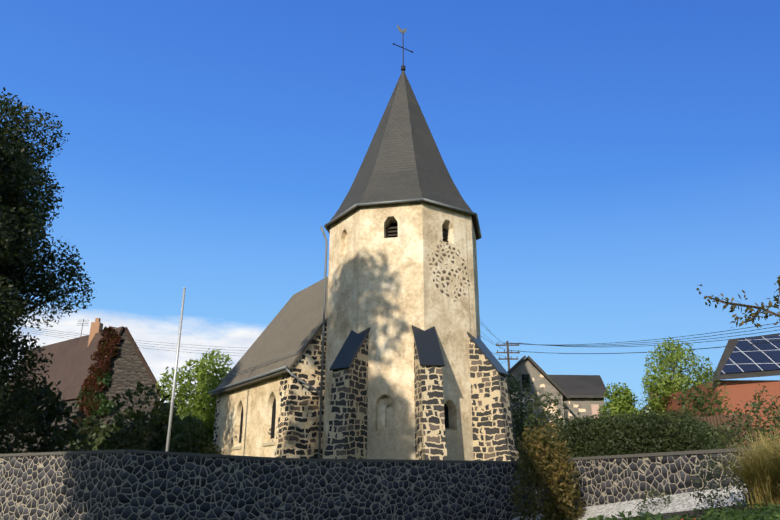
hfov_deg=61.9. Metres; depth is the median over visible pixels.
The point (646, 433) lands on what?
hedge
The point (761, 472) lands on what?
ornamental grass
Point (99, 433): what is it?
shrubs
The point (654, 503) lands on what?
shrub wall
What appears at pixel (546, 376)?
grey house roof
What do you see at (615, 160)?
sky
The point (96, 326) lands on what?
stone house chimney
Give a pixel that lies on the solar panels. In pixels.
(745, 356)
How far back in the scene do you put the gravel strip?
14.10 m
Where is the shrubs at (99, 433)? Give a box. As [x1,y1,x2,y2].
[69,401,207,452]
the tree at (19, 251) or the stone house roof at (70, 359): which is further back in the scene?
the stone house roof at (70, 359)
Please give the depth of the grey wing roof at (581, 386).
50.00 m
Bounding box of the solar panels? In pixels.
[720,335,779,373]
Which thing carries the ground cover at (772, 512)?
on the soil slope
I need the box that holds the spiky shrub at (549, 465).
[507,418,586,519]
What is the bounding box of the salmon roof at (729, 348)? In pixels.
[711,334,779,380]
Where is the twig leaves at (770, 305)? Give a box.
[696,276,779,328]
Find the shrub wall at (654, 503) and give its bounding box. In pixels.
[635,485,671,512]
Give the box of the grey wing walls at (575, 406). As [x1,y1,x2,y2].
[563,398,604,433]
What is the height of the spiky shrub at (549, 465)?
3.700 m
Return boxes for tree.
[0,87,94,453]
[156,349,232,452]
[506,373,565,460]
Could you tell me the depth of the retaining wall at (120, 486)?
17.03 m
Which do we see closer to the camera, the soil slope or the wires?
the soil slope
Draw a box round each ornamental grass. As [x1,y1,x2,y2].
[702,428,779,507]
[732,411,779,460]
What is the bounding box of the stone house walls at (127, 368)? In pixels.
[0,329,160,452]
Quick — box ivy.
[66,326,121,434]
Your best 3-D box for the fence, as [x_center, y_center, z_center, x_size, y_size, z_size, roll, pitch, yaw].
[12.262,7.116,25.293,3.459,2.080,0.082,-12,-23,32]
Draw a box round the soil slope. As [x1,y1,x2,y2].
[617,504,779,519]
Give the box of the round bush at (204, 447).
[161,421,221,453]
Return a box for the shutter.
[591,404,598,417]
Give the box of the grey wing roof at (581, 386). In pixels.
[548,375,607,397]
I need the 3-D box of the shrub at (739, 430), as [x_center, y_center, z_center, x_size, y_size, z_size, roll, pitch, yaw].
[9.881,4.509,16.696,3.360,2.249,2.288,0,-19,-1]
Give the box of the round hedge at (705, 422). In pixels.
[675,408,745,447]
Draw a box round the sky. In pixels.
[0,0,779,439]
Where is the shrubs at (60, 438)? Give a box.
[0,374,176,453]
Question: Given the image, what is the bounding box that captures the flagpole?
[166,287,185,451]
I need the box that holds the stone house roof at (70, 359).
[10,326,161,406]
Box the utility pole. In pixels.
[496,341,519,369]
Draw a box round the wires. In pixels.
[14,321,779,362]
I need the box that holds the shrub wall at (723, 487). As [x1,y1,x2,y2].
[689,454,753,511]
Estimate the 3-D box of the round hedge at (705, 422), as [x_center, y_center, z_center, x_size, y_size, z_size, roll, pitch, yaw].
[11.471,6.964,24.937,3.964,2.641,2.518,0,-19,-1]
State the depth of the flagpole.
26.70 m
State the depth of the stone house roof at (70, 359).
52.45 m
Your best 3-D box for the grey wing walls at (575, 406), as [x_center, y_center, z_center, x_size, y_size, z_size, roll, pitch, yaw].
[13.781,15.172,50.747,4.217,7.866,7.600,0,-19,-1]
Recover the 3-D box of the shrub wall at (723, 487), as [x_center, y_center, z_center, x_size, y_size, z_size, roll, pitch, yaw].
[6.124,4.000,11.359,1.694,1.189,1.313,0,-19,-1]
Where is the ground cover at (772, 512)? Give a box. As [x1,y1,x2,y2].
[573,502,779,519]
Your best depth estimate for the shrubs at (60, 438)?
28.89 m
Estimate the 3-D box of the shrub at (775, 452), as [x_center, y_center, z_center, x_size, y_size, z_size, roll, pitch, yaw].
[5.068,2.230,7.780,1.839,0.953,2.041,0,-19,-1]
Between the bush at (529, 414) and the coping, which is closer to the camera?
the coping
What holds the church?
on the yard
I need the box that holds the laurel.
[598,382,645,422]
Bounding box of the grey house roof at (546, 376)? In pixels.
[507,356,569,401]
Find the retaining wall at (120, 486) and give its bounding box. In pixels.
[0,451,757,519]
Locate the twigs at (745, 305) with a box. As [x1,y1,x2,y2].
[707,287,779,324]
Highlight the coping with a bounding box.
[0,446,762,463]
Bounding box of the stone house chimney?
[88,318,102,345]
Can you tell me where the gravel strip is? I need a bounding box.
[512,484,753,519]
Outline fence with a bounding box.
[694,413,755,447]
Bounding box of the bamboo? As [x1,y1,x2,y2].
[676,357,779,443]
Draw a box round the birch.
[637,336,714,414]
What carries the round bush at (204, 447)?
on the yard
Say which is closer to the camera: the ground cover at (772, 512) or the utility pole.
the ground cover at (772, 512)
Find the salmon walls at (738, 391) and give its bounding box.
[654,380,779,446]
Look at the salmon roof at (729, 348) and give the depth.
33.71 m
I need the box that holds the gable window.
[522,374,529,387]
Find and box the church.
[208,25,518,460]
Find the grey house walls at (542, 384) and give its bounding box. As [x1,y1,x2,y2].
[506,359,564,459]
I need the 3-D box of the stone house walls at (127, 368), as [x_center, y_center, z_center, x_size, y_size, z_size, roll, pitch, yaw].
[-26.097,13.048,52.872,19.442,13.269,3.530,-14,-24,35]
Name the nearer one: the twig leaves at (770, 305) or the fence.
the twig leaves at (770, 305)
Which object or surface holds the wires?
attached to the utility pole
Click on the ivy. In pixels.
(107, 348)
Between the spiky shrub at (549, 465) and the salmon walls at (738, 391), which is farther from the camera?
the salmon walls at (738, 391)
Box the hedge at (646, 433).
[534,407,730,457]
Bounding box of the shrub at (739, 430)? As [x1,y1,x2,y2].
[707,392,779,448]

